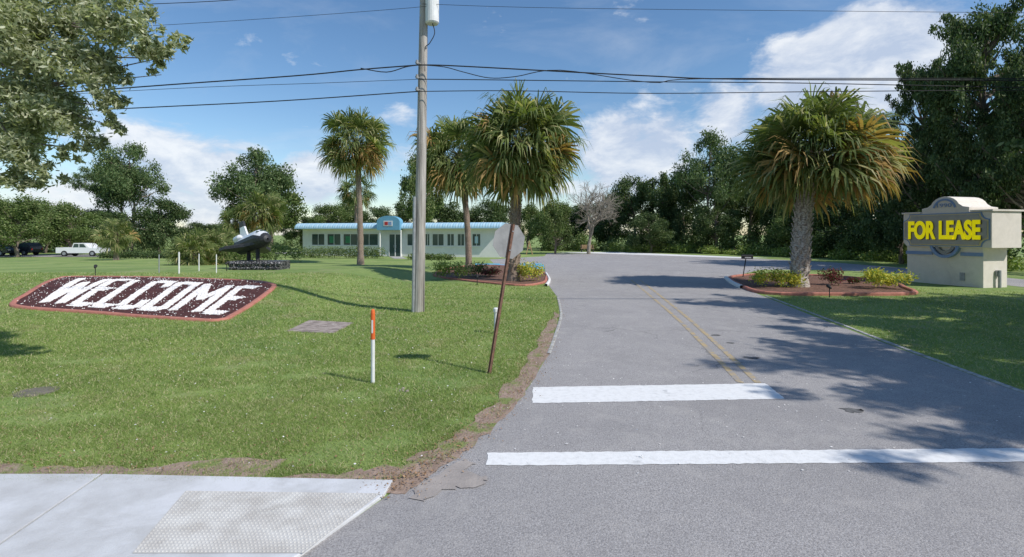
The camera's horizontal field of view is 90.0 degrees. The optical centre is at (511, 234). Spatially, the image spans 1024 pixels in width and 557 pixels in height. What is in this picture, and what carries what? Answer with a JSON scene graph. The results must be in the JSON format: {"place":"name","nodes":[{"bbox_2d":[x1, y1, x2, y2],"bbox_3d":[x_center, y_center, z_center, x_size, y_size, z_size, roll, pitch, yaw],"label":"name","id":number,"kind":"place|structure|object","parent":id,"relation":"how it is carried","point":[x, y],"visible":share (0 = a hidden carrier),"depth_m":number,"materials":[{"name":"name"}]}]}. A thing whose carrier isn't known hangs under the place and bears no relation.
{"place":"outdoors","nodes":[
{"label":"outdoors","id":0,"kind":"place"},
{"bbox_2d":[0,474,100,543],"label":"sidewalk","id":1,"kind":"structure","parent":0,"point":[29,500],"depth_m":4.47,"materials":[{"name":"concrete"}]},
{"bbox_2d":[0,252,300,256],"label":"side street","id":2,"kind":"structure","parent":0,"point":[56,255],"depth_m":62.97,"materials":[{"name":"grey asphalt"}]},
{"bbox_2d":[4,242,42,254],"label":"parked car","id":3,"kind":"object","parent":2,"relation":"on","point":[35,248],"visible":0.57,"depth_m":66.31,"materials":[{"name":"paint"}]},
{"bbox_2d":[56,243,110,255],"bbox_3d":[-53.527,1.895,64.001,5.275,1.648,1.920,0,0,-5],"label":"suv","id":4,"kind":"object","parent":2,"relation":"on","point":[75,249],"visible":0.78,"depth_m":63.13,"materials":[{"name":"white paint"}]},
{"bbox_2d":[0,474,392,556],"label":"sidewalk","id":5,"kind":"structure","parent":0,"point":[122,516],"depth_m":4.19,"materials":[{"name":"concrete"}]},
{"bbox_2d":[132,491,379,552],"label":"ramp panel","id":6,"kind":"structure","parent":5,"relation":"on","point":[236,522],"depth_m":4.04,"materials":[{"name":"concrete"}]},
{"bbox_2d":[0,235,1023,513],"bbox_3d":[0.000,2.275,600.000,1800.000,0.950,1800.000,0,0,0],"label":"ground","id":7,"kind":"structure","parent":0,"point":[388,269],"depth_m":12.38,"materials":[{"name":"green plant"}]},
{"bbox_2d":[0,191,68,256],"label":"broadleaf tree","id":8,"kind":"object","parent":7,"relation":"on","point":[25,208],"visible":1,"depth_m":61.70,"materials":[{"name":"green plant"}]},
{"bbox_2d":[12,386,60,397],"bbox_3d":[-6.942,2.300,7.479,0.540,0.040,0.540,0,0,0],"label":"drain lid","id":9,"kind":"object","parent":7,"relation":"on","point":[43,389],"visible":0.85,"depth_m":7.43,"materials":[{"name":"concrete"}]},
{"bbox_2d":[5,196,74,252],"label":"broadleaf tree","id":10,"kind":"object","parent":7,"relation":"on","point":[43,239],"visible":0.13,"depth_m":74.65,"materials":[{"name":"green plant"}]},
{"bbox_2d":[42,201,106,254],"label":"broadleaf tree","id":11,"kind":"object","parent":7,"relation":"on","point":[78,230],"visible":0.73,"depth_m":67.32,"materials":[{"name":"green plant"}]},
{"bbox_2d":[64,164,126,209],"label":"pine tree","id":12,"kind":"object","parent":7,"relation":"on","point":[79,185],"visible":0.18,"depth_m":87.80,"materials":[{"name":"green plant"}]},
{"bbox_2d":[0,0,193,193],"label":"shade tree","id":13,"kind":"object","parent":7,"relation":"on","point":[39,105],"visible":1,"depth_m":7.86,"materials":[{"name":"green plant"}]},
{"bbox_2d":[89,216,140,259],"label":"palm tree","id":14,"kind":"object","parent":7,"relation":"on","point":[114,239],"visible":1,"depth_m":45.60,"materials":[{"name":"green plant"}]},
{"bbox_2d":[91,210,155,251],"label":"oak tree","id":15,"kind":"object","parent":7,"relation":"on","point":[119,215],"visible":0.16,"depth_m":79.56,"materials":[{"name":"green plant"}]},
{"bbox_2d":[85,140,172,250],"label":"pine tree","id":16,"kind":"object","parent":7,"relation":"on","point":[123,177],"visible":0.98,"depth_m":83.48,"materials":[{"name":"green plant"}]},
{"bbox_2d":[95,250,170,258],"bbox_3d":[-41.117,2.201,57.017,12.135,1.325,1.604,0,0,12],"label":"hedge","id":17,"kind":"object","parent":7,"relation":"on","point":[142,254],"visible":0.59,"depth_m":56.91,"materials":[{"name":"green plant"}]},
{"bbox_2d":[9,276,275,321],"bbox_3d":[-13.044,2.041,17.741,12.621,0.639,5.713,0,0,15],"label":"welcome bed","id":18,"kind":"object","parent":7,"relation":"on","point":[194,299],"visible":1,"depth_m":16.58,"materials":[{"name":"stone"}]},
{"bbox_2d":[0,457,287,476],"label":"dirt verge","id":19,"kind":"structure","parent":7,"relation":"on","point":[149,470],"depth_m":5.01,"materials":[{"name":"brown soil"}]},
{"bbox_2d":[0,231,302,252],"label":"undergrowth","id":20,"kind":"object","parent":7,"relation":"on","point":[53,246],"visible":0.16,"depth_m":80.86,"materials":[{"name":"green plant"}]},
{"bbox_2d":[125,195,194,251],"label":"oak tree","id":21,"kind":"object","parent":7,"relation":"on","point":[155,233],"visible":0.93,"depth_m":64.96,"materials":[{"name":"green plant"}]},
{"bbox_2d":[161,227,221,265],"bbox_3d":[-23.654,1.299,37.959,4.484,3.885,3.830,0,0,0],"label":"palmetto","id":22,"kind":"object","parent":7,"relation":"on","point":[183,248],"visible":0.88,"depth_m":37.56,"materials":[{"name":"green plant"}]},
{"bbox_2d":[164,220,220,238],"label":"oak tree","id":23,"kind":"object","parent":7,"relation":"on","point":[180,230],"visible":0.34,"depth_m":90.63,"materials":[{"name":"green plant"}]},
{"bbox_2d":[177,228,236,263],"bbox_3d":[-24.362,1.348,40.924,4.612,3.802,4.388,0,0,-37],"label":"palmetto","id":24,"kind":"object","parent":7,"relation":"on","point":[213,236],"visible":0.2,"depth_m":40.60,"materials":[{"name":"green plant"}]},
{"bbox_2d":[217,203,254,236],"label":"palm tree","id":25,"kind":"object","parent":7,"relation":"on","point":[225,216],"visible":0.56,"depth_m":49.26,"materials":[{"name":"green plant"}]},
{"bbox_2d":[214,240,281,260],"bbox_3d":[-20.159,1.276,39.162,4.285,2.027,3.980,0,0,26],"label":"shrub","id":26,"kind":"object","parent":7,"relation":"on","point":[236,255],"visible":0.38,"depth_m":38.88,"materials":[{"name":"green plant"}]},
{"bbox_2d":[204,144,297,218],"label":"pine tree","id":27,"kind":"object","parent":7,"relation":"on","point":[244,184],"visible":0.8,"depth_m":69.44,"materials":[{"name":"green plant"}]},
{"bbox_2d":[228,260,289,269],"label":"stone plinth","id":28,"kind":"structure","parent":7,"relation":"on","point":[259,265],"depth_m":25.86,"materials":[{"name":"stone"}]},
{"bbox_2d":[219,221,271,260],"bbox_3d":[-13.507,0.469,27.120,3.041,2.398,2.433,0,0,13],"label":"space shuttle model","id":29,"kind":"object","parent":28,"relation":"on","point":[257,242],"visible":0.98,"depth_m":26.30},
{"bbox_2d":[231,189,289,256],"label":"palm tree","id":30,"kind":"object","parent":7,"relation":"on","point":[275,210],"visible":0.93,"depth_m":49.41,"materials":[{"name":"green plant"}]},
{"bbox_2d":[221,168,309,248],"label":"broadleaf tree","id":31,"kind":"object","parent":7,"relation":"on","point":[292,218],"visible":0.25,"depth_m":74.95,"materials":[{"name":"green plant"}]},
{"bbox_2d":[251,237,306,260],"bbox_3d":[-18.711,1.309,40.840,4.252,2.170,2.603,0,0,-16],"label":"shrub","id":32,"kind":"object","parent":7,"relation":"on","point":[283,248],"visible":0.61,"depth_m":40.99,"materials":[{"name":"green plant"}]},
{"bbox_2d":[0,297,564,497],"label":"leaf litter","id":33,"kind":"object","parent":7,"relation":"on","point":[403,475],"visible":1,"depth_m":5.35,"materials":[{"name":"brown plant"}]},
{"bbox_2d":[277,216,311,247],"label":"oak tree","id":34,"kind":"object","parent":7,"relation":"on","point":[295,233],"visible":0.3,"depth_m":93.47,"materials":[{"name":"green plant"}]},
{"bbox_2d":[287,320,352,332],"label":"concrete slab","id":35,"kind":"structure","parent":7,"relation":"on","point":[314,326],"depth_m":12.67,"materials":[{"name":"grey concrete"}]},
{"bbox_2d":[302,202,354,229],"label":"broadleaf tree","id":36,"kind":"object","parent":7,"relation":"on","point":[333,213],"visible":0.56,"depth_m":91.23,"materials":[{"name":"green plant"}]},
{"bbox_2d":[294,244,387,258],"bbox_3d":[-16.627,1.724,49.464,9.574,1.630,1.590,0,0,7],"label":"hedge","id":37,"kind":"object","parent":7,"relation":"on","point":[343,251],"visible":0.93,"depth_m":49.37,"materials":[{"name":"green plant"}]},
{"bbox_2d":[314,105,396,264],"bbox_3d":[-11.768,-3.751,38.597,6.011,12.079,6.423,0,0,0],"label":"palm tree","id":38,"kind":"object","parent":7,"relation":"on","point":[370,150],"visible":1,"depth_m":37.91,"materials":[{"name":"green plant"}]},
{"bbox_2d":[335,173,377,222],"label":"palm tree","id":39,"kind":"object","parent":7,"relation":"on","point":[347,198],"visible":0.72,"depth_m":66.36,"materials":[{"name":"green plant"}]},
{"bbox_2d":[371,309,374,382],"bbox_3d":[-2.151,1.778,7.914,0.068,1.245,0.071,0,0,0],"label":"marker post","id":40,"kind":"object","parent":7,"relation":"on","point":[373,345],"visible":0.91,"depth_m":7.89,"materials":[{"name":"white plastic"}]},
{"bbox_2d":[350,205,406,222],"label":"oak tree","id":41,"kind":"object","parent":7,"relation":"on","point":[377,212],"visible":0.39,"depth_m":90.60,"materials":[{"name":"green plant"}]},
{"bbox_2d":[294,216,504,256],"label":"office building","id":42,"kind":"structure","parent":7,"relation":"on","point":[392,235],"depth_m":52.94,"materials":[{"name":"white paint"}]},
{"bbox_2d":[363,233,378,246],"bbox_3d":[-15.118,0.590,54.167,2.269,1.380,0.120,0,0,13],"label":"window","id":43,"kind":"structure","parent":42,"relation":"in","point":[370,239],"depth_m":54.12,"materials":[{"name":"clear glass"}]},
{"bbox_2d":[389,233,399,255],"bbox_3d":[-12.200,1.150,53.482,1.459,2.500,0.140,0,0,13],"label":"door","id":44,"kind":"structure","parent":42,"relation":"in","point":[394,238],"depth_m":53.53,"materials":[{"name":"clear glass"}]},
{"bbox_2d":[392,201,434,222],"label":"oak tree","id":45,"kind":"object","parent":7,"relation":"on","point":[399,208],"visible":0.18,"depth_m":92.66,"materials":[{"name":"green plant"}]},
{"bbox_2d":[281,312,559,493],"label":"dirt verge","id":46,"kind":"structure","parent":7,"relation":"on","point":[417,480],"depth_m":5.67,"materials":[{"name":"brown soil"}]},
{"bbox_2d":[396,148,444,222],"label":"broadleaf tree","id":47,"kind":"object","parent":7,"relation":"on","point":[407,184],"visible":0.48,"depth_m":76.58,"materials":[{"name":"green plant"}]},
{"bbox_2d":[412,0,438,312],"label":"utility pole","id":48,"kind":"object","parent":7,"relation":"on","point":[429,14],"visible":0.9,"depth_m":15.10,"materials":[{"name":"grey wood"}]},
{"bbox_2d":[73,64,418,92],"bbox_3d":[-11.688,-4.251,14.988,17.912,1.449,0.035,0,0,0],"label":"overhead wire","id":49,"kind":"object","parent":48,"relation":"attached to","point":[257,78],"visible":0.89,"depth_m":14.97,"materials":[{"name":"black rubber"}]},
{"bbox_2d":[89,91,418,110],"bbox_3d":[-11.688,-3.714,14.988,17.911,0.972,0.029,0,0,0],"label":"overhead wire","id":50,"kind":"object","parent":48,"relation":"attached to","point":[266,101],"visible":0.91,"depth_m":14.98,"materials":[{"name":"black rubber"}]},
{"bbox_2d":[419,64,1023,80],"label":"overhead wire","id":51,"kind":"object","parent":48,"relation":"attached to","point":[732,79],"visible":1,"depth_m":14.97,"materials":[{"name":"black rubber"}]},
{"bbox_2d":[419,90,1023,93],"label":"overhead wire","id":52,"kind":"object","parent":48,"relation":"attached to","point":[727,92],"visible":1,"depth_m":14.98,"materials":[{"name":"black rubber"}]},
{"bbox_2d":[420,79,1023,87],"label":"overhead wire","id":53,"kind":"object","parent":48,"relation":"attached to","point":[721,82],"visible":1,"depth_m":14.98,"materials":[{"name":"black rubber"}]},
{"bbox_2d":[423,65,1023,82],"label":"overhead wire","id":54,"kind":"object","parent":48,"relation":"attached to","point":[734,78],"visible":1,"depth_m":14.93,"materials":[{"name":"black rubber"}]},
{"bbox_2d":[437,4,1011,12],"bbox_3d":[10.039,-6.579,14.988,25.356,0.351,0.012,0,0,0],"label":"overhead wire","id":55,"kind":"object","parent":48,"relation":"attached to","point":[751,10],"visible":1,"depth_m":14.98,"materials":[{"name":"black rubber"}]},
{"bbox_2d":[429,199,469,222],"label":"oak tree","id":56,"kind":"object","parent":7,"relation":"on","point":[447,215],"visible":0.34,"depth_m":87.19,"materials":[{"name":"green plant"}]},
{"bbox_2d":[460,196,509,222],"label":"oak tree","id":57,"kind":"object","parent":7,"relation":"on","point":[489,214],"visible":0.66,"depth_m":87.72,"materials":[{"name":"green plant"}]},
{"bbox_2d":[433,265,547,285],"bbox_3d":[-1.272,2.285,30.061,6.570,0.150,14.704,0,0,0],"label":"planting bed","id":58,"kind":"object","parent":7,"relation":"on","point":[493,279],"visible":0.53,"depth_m":26.23,"materials":[{"name":"soil"}]},
{"bbox_2d":[405,115,489,270],"bbox_3d":[-3.464,-2.669,31.988,6.482,9.940,6.014,0,0,0],"label":"palm tree","id":59,"kind":"object","parent":58,"relation":"on","point":[441,165],"visible":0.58,"depth_m":30.98,"materials":[{"name":"green plant"}]},
{"bbox_2d":[428,259,470,278],"bbox_3d":[-3.063,1.745,25.676,2.254,1.278,2.014,0,0,0],"label":"shrub","id":60,"kind":"object","parent":58,"relation":"on","point":[444,267],"visible":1,"depth_m":25.75,"materials":[{"name":"green plant"}]},
{"bbox_2d":[449,78,589,280],"bbox_3d":[0.374,-2.649,25.141,6.369,9.900,7.005,0,0,-30],"label":"palm tree","id":61,"kind":"object","parent":58,"relation":"on","point":[506,170],"visible":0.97,"depth_m":23.78,"materials":[{"name":"green plant"}]},
{"bbox_2d":[515,258,545,280],"bbox_3d":[0.866,1.724,24.688,1.560,1.146,1.270,0,0,0],"label":"shrub","id":62,"kind":"object","parent":58,"relation":"on","point":[529,271],"visible":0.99,"depth_m":24.69,"materials":[{"name":"yellow plant"}]},
{"bbox_2d":[487,223,524,373],"bbox_3d":[-0.098,1.157,8.542,0.705,2.691,0.097,0,0,-20],"label":"stop sign","id":63,"kind":"object","parent":7,"relation":"on","point":[508,242],"visible":0.9,"depth_m":8.52,"materials":[{"name":"metal"}]},
{"bbox_2d":[520,202,544,247],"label":"broadleaf tree","id":64,"kind":"object","parent":7,"relation":"on","point":[527,211],"visible":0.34,"depth_m":83.93,"materials":[{"name":"green plant"}]},
{"bbox_2d":[525,208,572,243],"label":"broadleaf tree","id":65,"kind":"object","parent":7,"relation":"on","point":[538,216],"visible":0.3,"depth_m":73.47,"materials":[{"name":"green plant"}]},
{"bbox_2d":[531,197,575,253],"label":"broadleaf tree","id":66,"kind":"object","parent":7,"relation":"on","point":[557,214],"visible":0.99,"depth_m":59.23,"materials":[{"name":"green plant"}]},
{"bbox_2d":[541,203,591,245],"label":"oak tree","id":67,"kind":"object","parent":7,"relation":"on","point":[573,217],"visible":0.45,"depth_m":78.81,"materials":[{"name":"green plant"}]},
{"bbox_2d":[567,182,624,253],"bbox_3d":[9.591,-2.155,60.278,6.815,8.953,9.944,0,0,0],"label":"bare tree","id":68,"kind":"object","parent":7,"relation":"on","point":[588,206],"visible":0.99,"depth_m":58.93,"materials":[{"name":"grey plant"}]},
{"bbox_2d":[584,192,631,244],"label":"oak tree","id":69,"kind":"object","parent":7,"relation":"on","point":[603,230],"visible":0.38,"depth_m":76.09,"materials":[{"name":"green plant"}]},
{"bbox_2d":[603,173,657,233],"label":"oak tree","id":70,"kind":"object","parent":7,"relation":"on","point":[625,188],"visible":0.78,"depth_m":72.83,"materials":[{"name":"green plant"}]},
{"bbox_2d":[626,211,676,252],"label":"oak tree","id":71,"kind":"object","parent":7,"relation":"on","point":[641,222],"visible":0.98,"depth_m":62.87,"materials":[{"name":"green plant"}]},
{"bbox_2d":[629,170,681,249],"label":"oak tree","id":72,"kind":"object","parent":7,"relation":"on","point":[658,195],"visible":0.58,"depth_m":70.17,"materials":[{"name":"green plant"}]},
{"bbox_2d":[660,169,706,243],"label":"oak tree","id":73,"kind":"object","parent":7,"relation":"on","point":[685,217],"visible":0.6,"depth_m":68.82,"materials":[{"name":"green plant"}]},
{"bbox_2d":[669,126,745,248],"bbox_3d":[24.502,-5.564,64.043,9.620,15.783,9.183,0,0,38],"label":"oak tree","id":74,"kind":"object","parent":7,"relation":"on","point":[696,176],"visible":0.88,"depth_m":63.16,"materials":[{"name":"green plant"}]},
{"bbox_2d":[688,204,743,249],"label":"oak tree","id":75,"kind":"object","parent":7,"relation":"on","point":[703,220],"visible":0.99,"depth_m":61.12,"materials":[{"name":"green plant"}]},
{"bbox_2d":[710,190,760,236],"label":"broadleaf tree","id":76,"kind":"object","parent":7,"relation":"on","point":[727,206],"visible":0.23,"depth_m":67.04,"materials":[{"name":"green plant"}]},
{"bbox_2d":[727,166,769,245],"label":"oak tree","id":77,"kind":"object","parent":7,"relation":"on","point":[751,218],"visible":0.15,"depth_m":65.59,"materials":[{"name":"green plant"}]},
{"bbox_2d":[743,188,791,245],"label":"oak tree","id":78,"kind":"object","parent":7,"relation":"on","point":[765,219],"visible":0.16,"depth_m":59.03,"materials":[{"name":"green plant"}]},
{"bbox_2d":[536,224,1023,270],"bbox_3d":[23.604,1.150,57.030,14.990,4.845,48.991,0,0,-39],"label":"undergrowth","id":79,"kind":"object","parent":7,"relation":"on","point":[770,243],"visible":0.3,"depth_m":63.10,"materials":[{"name":"green plant"}]},
{"bbox_2d":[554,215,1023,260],"bbox_3d":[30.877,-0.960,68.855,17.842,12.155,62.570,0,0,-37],"label":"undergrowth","id":80,"kind":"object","parent":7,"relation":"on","point":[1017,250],"visible":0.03,"depth_m":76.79,"materials":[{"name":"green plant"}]},
{"bbox_2d":[760,203,831,243],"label":"broadleaf tree","id":81,"kind":"object","parent":7,"relation":"on","point":[784,231],"visible":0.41,"depth_m":54.03,"materials":[{"name":"green plant"}]},
{"bbox_2d":[729,273,917,295],"bbox_3d":[13.706,2.270,23.883,8.320,0.180,9.555,0,0,0],"label":"planting bed","id":82,"kind":"object","parent":7,"relation":"on","point":[817,287],"visible":0.69,"depth_m":21.38,"materials":[{"name":"soil"}]},
{"bbox_2d":[747,266,806,287],"bbox_3d":[11.363,1.865,22.214,2.555,1.139,1.708,0,0,0],"label":"shrub","id":83,"kind":"object","parent":82,"relation":"on","point":[773,276],"visible":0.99,"depth_m":21.95,"materials":[{"name":"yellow plant"}]},
{"bbox_2d":[720,81,925,286],"bbox_3d":[13.346,-2.160,22.414,7.724,8.972,7.634,0,0,0],"label":"palm tree","id":84,"kind":"object","parent":82,"relation":"on","point":[782,159],"visible":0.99,"depth_m":20.95,"materials":[{"name":"green plant"}]},
{"bbox_2d":[817,266,845,284],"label":"shrub","id":85,"kind":"object","parent":82,"relation":"on","point":[832,277],"visible":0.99,"depth_m":22.82,"materials":[{"name":"red plant"}]},
{"bbox_2d":[856,267,919,286],"bbox_3d":[15.607,1.835,21.479,2.168,0.965,1.989,0,0,0],"label":"shrub","id":86,"kind":"object","parent":82,"relation":"on","point":[878,276],"visible":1,"depth_m":21.15,"materials":[{"name":"yellow plant"}]},
{"bbox_2d":[811,198,868,256],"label":"oak tree","id":87,"kind":"object","parent":7,"relation":"on","point":[821,241],"visible":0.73,"depth_m":49.21,"materials":[{"name":"green plant"}]},
{"bbox_2d":[835,222,870,253],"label":"broadleaf tree","id":88,"kind":"object","parent":7,"relation":"on","point":[839,245],"visible":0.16,"depth_m":46.91,"materials":[{"name":"green plant"}]},
{"bbox_2d":[843,194,911,252],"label":"oak tree","id":89,"kind":"object","parent":7,"relation":"on","point":[859,238],"visible":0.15,"depth_m":46.39,"materials":[{"name":"green plant"}]},
{"bbox_2d":[760,287,1023,389],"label":"grass","id":90,"kind":"structure","parent":7,"relation":"on","point":[964,335],"depth_m":12.90,"materials":[{"name":"green plant"}]},
{"bbox_2d":[766,296,1023,393],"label":"kerb","id":91,"kind":"structure","parent":7,"relation":"on","point":[961,369],"depth_m":9.64,"materials":[{"name":"concrete"}]},
{"bbox_2d":[853,145,941,263],"bbox_3d":[30.673,-2.281,40.268,6.148,9.256,5.891,0,0,41],"label":"oak tree","id":92,"kind":"object","parent":7,"relation":"on","point":[880,237],"visible":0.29,"depth_m":39.97,"materials":[{"name":"green plant"}]},
{"bbox_2d":[868,55,972,245],"bbox_3d":[30.373,-5.429,37.893,7.081,15.527,7.053,0,0,-29],"label":"oak tree","id":93,"kind":"object","parent":7,"relation":"on","point":[906,106],"visible":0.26,"depth_m":37.49,"materials":[{"name":"green plant"}]},
{"bbox_2d":[901,0,1023,229],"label":"oak tree","id":94,"kind":"object","parent":7,"relation":"on","point":[970,48],"visible":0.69,"depth_m":32.33,"materials":[{"name":"green plant"}]},
{"bbox_2d":[902,197,1023,287],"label":"monument sign","id":95,"kind":"object","parent":7,"relation":"on","point":[962,241],"visible":0.99,"depth_m":22.76,"materials":[{"name":"beige paint"}]},
{"bbox_2d":[915,134,1023,227],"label":"oak tree","id":96,"kind":"object","parent":7,"relation":"on","point":[926,181],"visible":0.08,"depth_m":35.96,"materials":[{"name":"green plant"}]},
{"bbox_2d":[952,47,1023,236],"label":"oak tree","id":97,"kind":"object","parent":7,"relation":"on","point":[998,173],"visible":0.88,"depth_m":29.44,"materials":[{"name":"green plant"}]},
{"bbox_2d":[996,38,1023,153],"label":"oak tree","id":98,"kind":"object","parent":7,"relation":"on","point":[1015,143],"visible":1,"depth_m":15.03,"materials":[{"name":"green plant"}]},
{"bbox_2d":[0,0,1023,234],"label":"sky","id":99,"kind":"structure","parent":0,"point":[642,135],"materials":[{"name":"blue"}]},
{"bbox_2d":[301,253,1023,556],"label":"driveway","id":100,"kind":"structure","parent":0,"point":[946,509],"depth_m":5.62,"materials":[{"name":"grey asphalt"}]},
{"bbox_2d":[409,459,486,500],"bbox_3d":[-0.516,2.288,4.738,0.502,0.001,0.901,0,0,32],"label":"sand patch","id":101,"kind":"object","parent":100,"relation":"on","point":[457,476],"visible":1,"depth_m":4.74,"materials":[{"name":"beige sand"}]},
{"bbox_2d":[532,383,784,402],"bbox_3d":[2.086,2.291,7.414,3.661,0.001,0.750,0,0,-3],"label":"stop line","id":102,"kind":"object","parent":100,"relation":"on","point":[684,392],"visible":1,"depth_m":7.37,"materials":[{"name":"white paint"}]},
{"bbox_2d":[570,252,753,257],"bbox_3d":[16.590,2.291,59.262,5.779,0.001,25.659,0,0,-44],"label":"road line","id":103,"kind":"object","parent":100,"relation":"on","point":[656,254],"visible":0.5,"depth_m":58.31,"materials":[{"name":"white paint"}]},
{"bbox_2d":[631,280,743,382],"bbox_3d":[4.828,2.291,16.825,0.229,0.001,18.009,0,0,8],"label":"yellow line","id":104,"kind":"object","parent":100,"relation":"on","point":[721,362],"visible":1,"depth_m":10.75,"materials":[{"name":"paint"}]},
{"bbox_2d":[640,280,760,382],"bbox_3d":[5.179,2.291,16.826,0.209,0.001,18.035,0,0,8],"label":"yellow line","id":105,"kind":"object","parent":100,"relation":"on","point":[738,364],"visible":1,"depth_m":10.65,"materials":[{"name":"paint"}]},
{"bbox_2d":[486,448,1023,465],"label":"road line","id":106,"kind":"object","parent":100,"relation":"on","point":[798,456],"visible":1,"depth_m":5.28,"materials":[{"name":"white paint"}]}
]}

